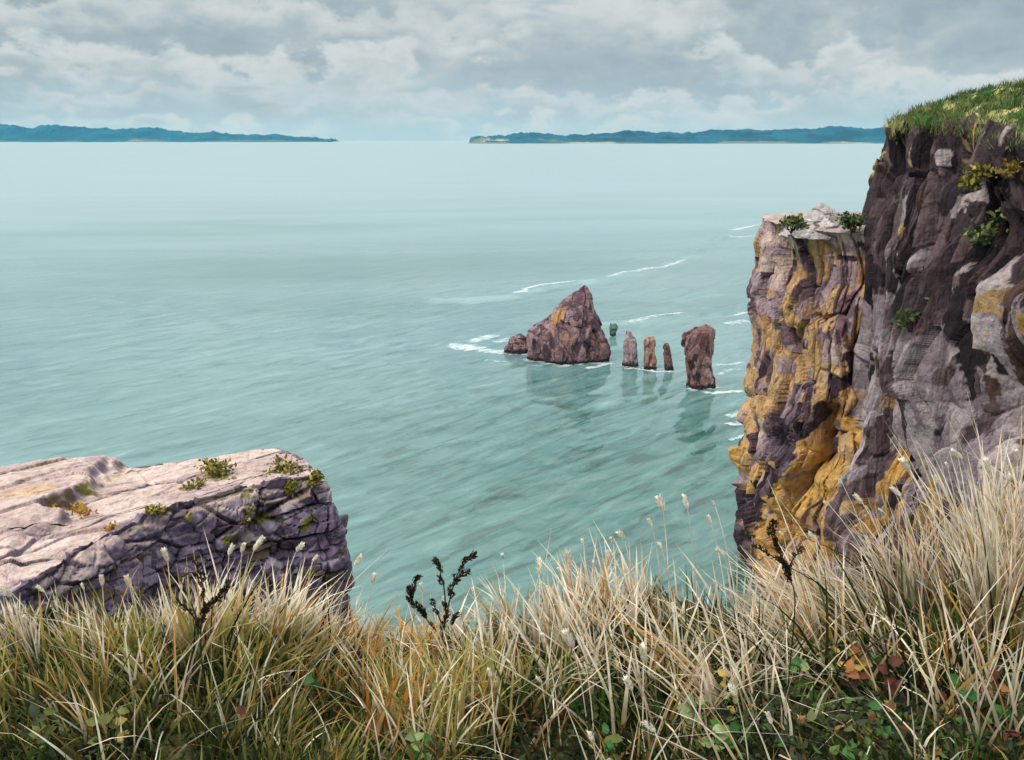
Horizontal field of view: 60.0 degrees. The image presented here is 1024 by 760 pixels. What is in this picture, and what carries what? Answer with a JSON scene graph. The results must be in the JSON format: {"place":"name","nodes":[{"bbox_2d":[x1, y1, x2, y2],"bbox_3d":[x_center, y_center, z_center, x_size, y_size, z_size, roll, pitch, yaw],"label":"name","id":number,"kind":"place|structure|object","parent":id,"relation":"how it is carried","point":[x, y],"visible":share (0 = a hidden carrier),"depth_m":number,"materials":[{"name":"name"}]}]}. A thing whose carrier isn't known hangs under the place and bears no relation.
{"place":"outdoors","nodes":[
{"label":"outdoors","id":0,"kind":"place"},
{"bbox_2d":[0,124,337,141],"bbox_3d":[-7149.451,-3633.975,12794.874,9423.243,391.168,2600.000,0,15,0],"label":"hills","id":1,"kind":"structure","parent":0,"point":[40,133],"depth_m":12140.82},
{"bbox_2d":[0,448,363,653],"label":"rock promontory","id":2,"kind":"structure","parent":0,"point":[44,545],"depth_m":38.36,"materials":[{"name":"stone"}]},
{"bbox_2d":[50,501,99,518],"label":"rock plant","id":3,"kind":"object","parent":2,"relation":"on","point":[78,505],"visible":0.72,"depth_m":36.84,"materials":[{"name":"yellow plant"}]},
{"bbox_2d":[100,520,119,534],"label":"rock plant","id":4,"kind":"object","parent":2,"relation":"on","point":[111,527],"visible":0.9,"depth_m":35.38,"materials":[{"name":"yellow plant"}]},
{"bbox_2d":[143,502,167,517],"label":"rock plant","id":5,"kind":"object","parent":2,"relation":"on","point":[150,508],"visible":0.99,"depth_m":36.83,"materials":[{"name":"green plant"}]},
{"bbox_2d":[179,475,210,490],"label":"rock plant","id":6,"kind":"object","parent":2,"relation":"on","point":[200,482],"visible":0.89,"depth_m":39.62,"materials":[{"name":"green plant"}]},
{"bbox_2d":[193,457,236,479],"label":"rock plant","id":7,"kind":"object","parent":2,"relation":"on","point":[211,467],"visible":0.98,"depth_m":40.91,"materials":[{"name":"green plant"}]},
{"bbox_2d":[239,503,254,524],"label":"rock plant","id":8,"kind":"object","parent":2,"relation":"on","point":[247,512],"visible":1,"depth_m":38.96,"materials":[{"name":"green plant"}]},
{"bbox_2d":[262,454,302,475],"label":"rock plant","id":9,"kind":"object","parent":2,"relation":"on","point":[278,463],"visible":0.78,"depth_m":41.67,"materials":[{"name":"green plant"}]},
{"bbox_2d":[280,472,300,496],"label":"rock plant","id":10,"kind":"object","parent":2,"relation":"on","point":[288,488],"visible":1,"depth_m":40.36,"materials":[{"name":"green plant"}]},
{"bbox_2d":[305,468,327,487],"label":"rock plant","id":11,"kind":"object","parent":2,"relation":"on","point":[315,476],"visible":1,"depth_m":40.65,"materials":[{"name":"green plant"}]},
{"bbox_2d":[0,141,883,662],"bbox_3d":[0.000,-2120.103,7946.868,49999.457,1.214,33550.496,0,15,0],"label":"water","id":12,"kind":"structure","parent":0,"point":[324,307],"depth_m":172.53,"materials":[{"name":"liquid"}]},
{"bbox_2d":[504,333,527,353],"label":"boulder","id":13,"kind":"object","parent":12,"relation":"in","point":[517,344],"visible":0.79,"depth_m":149.70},
{"bbox_2d":[526,285,610,364],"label":"sea stack","id":14,"kind":"object","parent":12,"relation":"in","point":[568,330],"visible":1,"depth_m":142.44,"materials":[{"name":"stone"}]},
{"bbox_2d":[452,228,744,439],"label":"foam","id":15,"kind":"object","parent":12,"relation":"on","point":[469,346],"visible":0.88,"depth_m":145.02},
{"bbox_2d":[609,323,617,335],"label":"tide rock","id":16,"kind":"object","parent":12,"relation":"in","point":[613,327],"visible":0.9,"depth_m":162.44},
{"bbox_2d":[622,331,637,366],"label":"rock pillar","id":17,"kind":"object","parent":12,"relation":"in","point":[630,357],"visible":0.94,"depth_m":140.41,"materials":[{"name":"stone"}]},
{"bbox_2d":[644,336,656,369],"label":"rock pillar","id":18,"kind":"object","parent":12,"relation":"in","point":[650,361],"visible":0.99,"depth_m":138.63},
{"bbox_2d":[663,343,673,370],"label":"rock pillar","id":19,"kind":"object","parent":12,"relation":"in","point":[668,362],"visible":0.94,"depth_m":138.45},
{"bbox_2d":[681,324,715,389],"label":"rock pillar","id":20,"kind":"object","parent":12,"relation":"in","point":[697,343],"visible":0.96,"depth_m":127.47,"materials":[{"name":"stone"}]},
{"bbox_2d":[0,392,1023,759],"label":"ground","id":21,"kind":"structure","parent":0,"point":[187,756],"depth_m":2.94,"materials":[{"name":"plant"}]},
{"bbox_2d":[0,581,19,665],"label":"seed stalk","id":22,"kind":"object","parent":21,"relation":"on","point":[4,589],"visible":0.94,"depth_m":3.31,"materials":[{"name":"beige plant"}]},
{"bbox_2d":[22,614,39,673],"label":"seed stalk","id":23,"kind":"object","parent":21,"relation":"on","point":[25,618],"visible":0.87,"depth_m":3.23,"materials":[{"name":"beige plant"}]},
{"bbox_2d":[18,703,56,755],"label":"leafy sprig","id":24,"kind":"object","parent":21,"relation":"on","point":[40,727],"visible":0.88,"depth_m":2.64,"materials":[{"name":"green plant"}]},
{"bbox_2d":[99,575,105,639],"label":"seed stalk","id":25,"kind":"object","parent":21,"relation":"on","point":[101,579],"visible":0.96,"depth_m":3.49,"materials":[{"name":"beige plant"}]},
{"bbox_2d":[85,706,129,759],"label":"leafy sprig","id":26,"kind":"object","parent":21,"relation":"on","point":[105,718],"visible":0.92,"depth_m":2.68,"materials":[{"name":"green plant"}]},
{"bbox_2d":[124,574,135,620],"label":"seed stalk","id":27,"kind":"object","parent":21,"relation":"on","point":[127,579],"visible":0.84,"depth_m":3.65,"materials":[{"name":"beige plant"}]},
{"bbox_2d":[160,546,172,608],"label":"seed stalk","id":28,"kind":"object","parent":21,"relation":"on","point":[165,554],"visible":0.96,"depth_m":3.39,"materials":[{"name":"beige plant"}]},
{"bbox_2d":[175,557,231,723],"bbox_3d":[-0.986,0.874,2.905,0.203,0.633,0.079,4,16,14],"label":"dock plant","id":29,"kind":"object","parent":21,"relation":"on","point":[206,607],"visible":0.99,"depth_m":2.85,"materials":[{"name":"black plant"}]},
{"bbox_2d":[225,542,235,620],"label":"seed stalk","id":30,"kind":"object","parent":21,"relation":"on","point":[230,550],"visible":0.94,"depth_m":3.31,"materials":[{"name":"beige plant"}]},
{"bbox_2d":[222,705,249,747],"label":"leafy sprig","id":31,"kind":"object","parent":21,"relation":"on","point":[241,710],"visible":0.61,"depth_m":2.82,"materials":[{"name":"brown plant"}]},
{"bbox_2d":[238,542,245,629],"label":"seed stalk","id":32,"kind":"object","parent":21,"relation":"on","point":[242,547],"visible":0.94,"depth_m":3.31,"materials":[{"name":"beige plant"}]},
{"bbox_2d":[236,535,265,616],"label":"seed stalk","id":33,"kind":"object","parent":21,"relation":"on","point":[259,541],"visible":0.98,"depth_m":3.46,"materials":[{"name":"beige plant"}]},
{"bbox_2d":[275,542,304,624],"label":"seed stalk","id":34,"kind":"object","parent":21,"relation":"on","point":[299,547],"visible":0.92,"depth_m":3.40,"materials":[{"name":"beige plant"}]},
{"bbox_2d":[300,554,317,652],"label":"seed stalk","id":35,"kind":"object","parent":21,"relation":"on","point":[316,556],"visible":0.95,"depth_m":3.29,"materials":[{"name":"beige plant"}]},
{"bbox_2d":[301,674,320,708],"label":"leafy sprig","id":36,"kind":"object","parent":21,"relation":"on","point":[309,678],"visible":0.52,"depth_m":3.12,"materials":[{"name":"green plant"}]},
{"bbox_2d":[327,553,363,670],"bbox_3d":[-0.633,0.925,3.352,0.183,0.572,0.025,-7,17,-24],"label":"seed stalk","id":37,"kind":"object","parent":21,"relation":"on","point":[357,561],"visible":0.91,"depth_m":3.32,"materials":[{"name":"beige plant"}]},
{"bbox_2d":[359,573,376,655],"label":"seed stalk","id":38,"kind":"object","parent":21,"relation":"on","point":[373,577],"visible":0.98,"depth_m":3.55,"materials":[{"name":"beige plant"}]},
{"bbox_2d":[404,731,433,759],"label":"leafy sprig","id":39,"kind":"object","parent":21,"relation":"on","point":[410,737],"visible":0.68,"depth_m":2.67,"materials":[{"name":"green plant"}]},
{"bbox_2d":[405,550,478,669],"bbox_3d":[-0.259,0.936,3.303,0.269,0.685,0.116,-2,15,-8],"label":"dock plant","id":40,"kind":"object","parent":21,"relation":"on","point":[412,590],"visible":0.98,"depth_m":3.23,"materials":[{"name":"black plant"}]},
{"bbox_2d":[487,668,495,752],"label":"seed stalk","id":41,"kind":"object","parent":21,"relation":"on","point":[489,672],"visible":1,"depth_m":2.76,"materials":[{"name":"beige plant"}]},
{"bbox_2d":[500,553,508,654],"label":"seed stalk","id":42,"kind":"object","parent":21,"relation":"on","point":[502,555],"visible":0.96,"depth_m":3.35,"materials":[{"name":"beige plant"}]},
{"bbox_2d":[0,557,1023,759],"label":"ground cover","id":43,"kind":"object","parent":21,"relation":"on","point":[871,722],"visible":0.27,"depth_m":2.86,"materials":[{"name":"green plant"}]},
{"bbox_2d":[535,557,542,671],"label":"seed stalk","id":44,"kind":"object","parent":21,"relation":"on","point":[539,562],"visible":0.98,"depth_m":3.31,"materials":[{"name":"beige plant"}]},
{"bbox_2d":[535,676,550,757],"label":"seed stalk","id":45,"kind":"object","parent":21,"relation":"on","point":[538,678],"visible":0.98,"depth_m":2.92,"materials":[{"name":"beige plant"}]},
{"bbox_2d":[540,633,561,745],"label":"seed stalk","id":46,"kind":"object","parent":21,"relation":"on","point":[542,635],"visible":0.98,"depth_m":2.94,"materials":[{"name":"beige plant"}]},
{"bbox_2d":[557,567,571,667],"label":"seed stalk","id":47,"kind":"object","parent":21,"relation":"on","point":[558,568],"visible":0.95,"depth_m":3.27,"materials":[{"name":"beige plant"}]},
{"bbox_2d":[564,549,575,605],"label":"seed stalk","id":48,"kind":"object","parent":21,"relation":"on","point":[568,555],"visible":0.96,"depth_m":3.50,"materials":[{"name":"beige plant"}]},
{"bbox_2d":[561,627,588,742],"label":"seed stalk","id":49,"kind":"object","parent":21,"relation":"on","point":[568,638],"visible":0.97,"depth_m":2.94,"materials":[{"name":"beige plant"}]},
{"bbox_2d":[580,539,594,646],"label":"seed stalk","id":50,"kind":"object","parent":21,"relation":"on","point":[582,542],"visible":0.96,"depth_m":3.28,"materials":[{"name":"beige plant"}]},
{"bbox_2d":[584,662,594,741],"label":"seed stalk","id":51,"kind":"object","parent":21,"relation":"on","point":[590,698],"visible":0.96,"depth_m":2.96,"materials":[{"name":"beige plant"}]},
{"bbox_2d":[586,729,596,759],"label":"seed stalk","id":52,"kind":"object","parent":21,"relation":"on","point":[590,736],"visible":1,"depth_m":2.47,"materials":[{"name":"beige plant"}]},
{"bbox_2d":[592,561,600,654],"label":"seed stalk","id":53,"kind":"object","parent":21,"relation":"on","point":[593,563],"visible":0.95,"depth_m":3.31,"materials":[{"name":"beige plant"}]},
{"bbox_2d":[599,722,622,759],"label":"leafy sprig","id":54,"kind":"object","parent":21,"relation":"on","point":[609,741],"visible":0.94,"depth_m":2.80,"materials":[{"name":"green plant"}]},
{"bbox_2d":[606,550,618,600],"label":"seed stalk","id":55,"kind":"object","parent":21,"relation":"on","point":[608,554],"visible":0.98,"depth_m":3.59,"materials":[{"name":"beige plant"}]},
{"bbox_2d":[615,530,634,608],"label":"seed stalk","id":56,"kind":"object","parent":21,"relation":"on","point":[621,534],"visible":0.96,"depth_m":3.41,"materials":[{"name":"beige plant"}]},
{"bbox_2d":[622,674,645,754],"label":"seed stalk","id":57,"kind":"object","parent":21,"relation":"on","point":[628,683],"visible":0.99,"depth_m":2.86,"materials":[{"name":"beige plant"}]},
{"bbox_2d":[639,642,646,745],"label":"seed stalk","id":58,"kind":"object","parent":21,"relation":"on","point":[643,651],"visible":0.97,"depth_m":2.94,"materials":[{"name":"beige plant"}]},
{"bbox_2d":[641,720,666,759],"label":"seed stalk","id":59,"kind":"object","parent":21,"relation":"on","point":[652,729],"visible":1,"depth_m":2.54,"materials":[{"name":"beige plant"}]},
{"bbox_2d":[647,518,663,614],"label":"seed stalk","id":60,"kind":"object","parent":21,"relation":"on","point":[650,522],"visible":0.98,"depth_m":3.66,"materials":[{"name":"beige plant"}]},
{"bbox_2d":[655,495,669,616],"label":"seed stalk","id":61,"kind":"object","parent":21,"relation":"on","point":[661,505],"visible":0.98,"depth_m":3.52,"materials":[{"name":"beige plant"}]},
{"bbox_2d":[657,542,675,630],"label":"seed stalk","id":62,"kind":"object","parent":21,"relation":"on","point":[660,545],"visible":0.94,"depth_m":3.47,"materials":[{"name":"beige plant"}]},
{"bbox_2d":[671,601,674,701],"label":"seed stalk","id":63,"kind":"object","parent":21,"relation":"on","point":[672,604],"visible":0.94,"depth_m":3.16,"materials":[{"name":"beige plant"}]},
{"bbox_2d":[681,494,700,670],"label":"seed stalk","id":64,"kind":"object","parent":21,"relation":"on","point":[686,504],"visible":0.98,"depth_m":3.21,"materials":[{"name":"beige plant"}]},
{"bbox_2d":[676,694,707,729],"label":"leafy sprig","id":65,"kind":"object","parent":21,"relation":"on","point":[686,711],"visible":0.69,"depth_m":2.94,"materials":[{"name":"green plant"}]},
{"bbox_2d":[706,514,728,634],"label":"seed stalk","id":66,"kind":"object","parent":21,"relation":"on","point":[709,519],"visible":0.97,"depth_m":3.65,"materials":[{"name":"beige plant"}]},
{"bbox_2d":[698,719,739,751],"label":"leafy sprig","id":67,"kind":"object","parent":21,"relation":"on","point":[733,727],"visible":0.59,"depth_m":2.74,"materials":[{"name":"green plant"}]},
{"bbox_2d":[712,501,738,626],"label":"seed stalk","id":68,"kind":"object","parent":21,"relation":"on","point":[713,502],"visible":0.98,"depth_m":3.46,"materials":[{"name":"beige plant"}]},
{"bbox_2d":[717,669,738,713],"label":"leafy sprig","id":69,"kind":"object","parent":21,"relation":"on","point":[722,672],"visible":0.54,"depth_m":2.97,"materials":[{"name":"yellow plant"}]},
{"bbox_2d":[716,547,745,638],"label":"seed stalk","id":70,"kind":"object","parent":21,"relation":"on","point":[720,551],"visible":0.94,"depth_m":3.35,"materials":[{"name":"beige plant"}]},
{"bbox_2d":[728,682,748,759],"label":"seed stalk","id":71,"kind":"object","parent":21,"relation":"on","point":[733,690],"visible":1,"depth_m":2.64,"materials":[{"name":"beige plant"}]},
{"bbox_2d":[751,518,804,713],"bbox_3d":[0.860,0.786,2.923,0.185,0.730,0.068,0,15,0],"label":"dock plant","id":72,"kind":"object","parent":21,"relation":"on","point":[786,566],"visible":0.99,"depth_m":2.86,"materials":[{"name":"brown plant"}]},
{"bbox_2d":[765,712,790,759],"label":"seed stalk","id":73,"kind":"object","parent":21,"relation":"on","point":[769,717],"visible":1,"depth_m":2.44,"materials":[{"name":"beige plant"}]},
{"bbox_2d":[787,657,820,698],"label":"leafy sprig","id":74,"kind":"object","parent":21,"relation":"on","point":[802,664],"visible":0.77,"depth_m":2.97,"materials":[{"name":"green plant"}]},
{"bbox_2d":[808,531,840,601],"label":"seed stalk","id":75,"kind":"object","parent":21,"relation":"on","point":[811,535],"visible":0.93,"depth_m":3.58,"materials":[{"name":"beige plant"}]},
{"bbox_2d":[819,647,844,676],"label":"leafy sprig","id":76,"kind":"object","parent":21,"relation":"on","point":[837,650],"visible":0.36,"depth_m":3.02,"materials":[{"name":"yellow plant"}]},
{"bbox_2d":[830,658,869,703],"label":"leafy sprig","id":77,"kind":"object","parent":21,"relation":"on","point":[854,674],"visible":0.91,"depth_m":2.88,"materials":[{"name":"orange plant"}]},
{"bbox_2d":[823,500,886,608],"bbox_3d":[1.337,0.750,3.408,0.332,0.610,0.017,2,15,8],"label":"seed stalk","id":78,"kind":"object","parent":21,"relation":"on","point":[826,503],"visible":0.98,"depth_m":3.38,"materials":[{"name":"beige plant"}]},
{"bbox_2d":[842,646,872,670],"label":"leafy sprig","id":79,"kind":"object","parent":21,"relation":"on","point":[854,649],"visible":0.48,"depth_m":3.01,"materials":[{"name":"orange plant"}]},
{"bbox_2d":[838,478,885,632],"bbox_3d":[1.300,0.712,3.281,0.250,0.732,0.014,3,15,11],"label":"seed stalk","id":80,"kind":"object","parent":21,"relation":"on","point":[840,481],"visible":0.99,"depth_m":3.25,"materials":[{"name":"beige plant"}]},
{"bbox_2d":[852,492,885,552],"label":"seed stalk","id":81,"kind":"object","parent":21,"relation":"on","point":[858,498],"visible":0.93,"depth_m":3.62,"materials":[{"name":"beige plant"}]},
{"bbox_2d":[860,700,893,748],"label":"leafy sprig","id":82,"kind":"object","parent":21,"relation":"on","point":[874,705],"visible":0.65,"depth_m":2.67,"materials":[{"name":"green plant"}]},
{"bbox_2d":[876,656,903,695],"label":"leafy sprig","id":83,"kind":"object","parent":21,"relation":"on","point":[895,661],"visible":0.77,"depth_m":2.87,"materials":[{"name":"red plant"}]},
{"bbox_2d":[890,486,937,563],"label":"seed stalk","id":84,"kind":"object","parent":21,"relation":"on","point":[896,492],"visible":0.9,"depth_m":3.58,"materials":[{"name":"beige plant"}]},
{"bbox_2d":[898,455,964,627],"bbox_3d":[1.556,0.673,3.272,0.344,0.823,0.034,2,15,8],"label":"seed stalk","id":85,"kind":"object","parent":21,"relation":"on","point":[905,464],"visible":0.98,"depth_m":3.21,"materials":[{"name":"beige plant"}]},
{"bbox_2d":[931,474,949,612],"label":"seed stalk","id":86,"kind":"object","parent":21,"relation":"on","point":[936,480],"visible":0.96,"depth_m":3.33,"materials":[{"name":"beige plant"}]},
{"bbox_2d":[944,462,964,598],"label":"seed stalk","id":87,"kind":"object","parent":21,"relation":"on","point":[946,464],"visible":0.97,"depth_m":3.39,"materials":[{"name":"beige plant"}]},
{"bbox_2d":[946,674,980,716],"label":"leafy sprig","id":88,"kind":"object","parent":21,"relation":"on","point":[972,695],"visible":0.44,"depth_m":2.90,"materials":[{"name":"green plant"}]},
{"bbox_2d":[950,447,982,552],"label":"seed stalk","id":89,"kind":"object","parent":21,"relation":"on","point":[956,453],"visible":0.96,"depth_m":3.38,"materials":[{"name":"beige plant"}]},
{"bbox_2d":[970,632,1001,671],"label":"leafy sprig","id":90,"kind":"object","parent":21,"relation":"on","point":[989,644],"visible":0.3,"depth_m":3.22,"materials":[{"name":"yellow plant"}]},
{"bbox_2d":[981,457,994,602],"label":"seed stalk","id":91,"kind":"object","parent":21,"relation":"on","point":[988,466],"visible":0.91,"depth_m":3.28,"materials":[{"name":"beige plant"}]},
{"bbox_2d":[970,473,1013,650],"bbox_3d":[1.745,0.707,3.255,0.102,0.772,0.028,-8,17,-26],"label":"seed stalk","id":92,"kind":"object","parent":21,"relation":"on","point":[1007,478],"visible":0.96,"depth_m":3.20,"materials":[{"name":"beige plant"}]},
{"bbox_2d":[978,669,1009,702],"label":"leafy sprig","id":93,"kind":"object","parent":21,"relation":"on","point":[1004,687],"visible":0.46,"depth_m":2.97,"materials":[{"name":"orange plant"}]},
{"bbox_2d":[994,704,1023,728],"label":"leafy sprig","id":94,"kind":"object","parent":21,"relation":"on","point":[998,708],"visible":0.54,"depth_m":2.85,"materials":[{"name":"green plant"}]},
{"bbox_2d":[1011,448,1019,569],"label":"seed stalk","id":95,"kind":"object","parent":21,"relation":"on","point":[1016,454],"visible":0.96,"depth_m":3.27,"materials":[{"name":"beige plant"}]},
{"bbox_2d":[0,0,1023,140],"label":"sky","id":96,"kind":"structure","parent":0,"point":[340,70],"materials":[{"name":"grey"}]},
{"bbox_2d":[468,126,885,143],"bbox_3d":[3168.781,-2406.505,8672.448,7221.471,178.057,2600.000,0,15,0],"label":"hills","id":97,"kind":"structure","parent":0,"point":[837,135],"depth_m":7972.08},
{"bbox_2d":[728,211,866,610],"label":"cliff","id":98,"kind":"structure","parent":0,"point":[805,304],"depth_m":62.24,"materials":[{"name":"stone"}]},
{"bbox_2d":[778,213,812,233],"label":"shrub","id":99,"kind":"object","parent":98,"relation":"on","point":[794,221],"visible":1,"depth_m":56.90,"materials":[{"name":"green plant"}]},
{"bbox_2d":[777,202,843,239],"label":"boulder","id":100,"kind":"object","parent":98,"relation":"on","point":[822,215],"visible":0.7,"depth_m":58.64,"materials":[{"name":"stone"}]},
{"bbox_2d":[835,211,867,233],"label":"shrub","id":101,"kind":"object","parent":98,"relation":"on","point":[851,222],"visible":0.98,"depth_m":56.51,"materials":[{"name":"green plant"}]},
{"bbox_2d":[812,76,1023,606],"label":"cliff","id":102,"kind":"structure","parent":0,"point":[958,343],"depth_m":42.51,"materials":[{"name":"grey stone"}]},
{"bbox_2d":[887,297,930,330],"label":"rock plant","id":103,"kind":"object","parent":102,"relation":"on","point":[899,313],"visible":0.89,"depth_m":42.07,"materials":[{"name":"green plant"}]},
{"bbox_2d":[956,159,994,190],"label":"rock plant","id":104,"kind":"object","parent":102,"relation":"on","point":[975,179],"visible":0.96,"depth_m":38.48,"materials":[{"name":"green plant"}]},
{"bbox_2d":[960,207,1008,247],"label":"rock plant","id":105,"kind":"object","parent":102,"relation":"on","point":[983,236],"visible":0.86,"depth_m":39.27,"materials":[{"name":"green plant"}]},
{"bbox_2d":[992,156,1023,181],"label":"rock plant","id":106,"kind":"object","parent":102,"relation":"on","point":[1010,167],"visible":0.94,"depth_m":36.93,"materials":[{"name":"green plant"}]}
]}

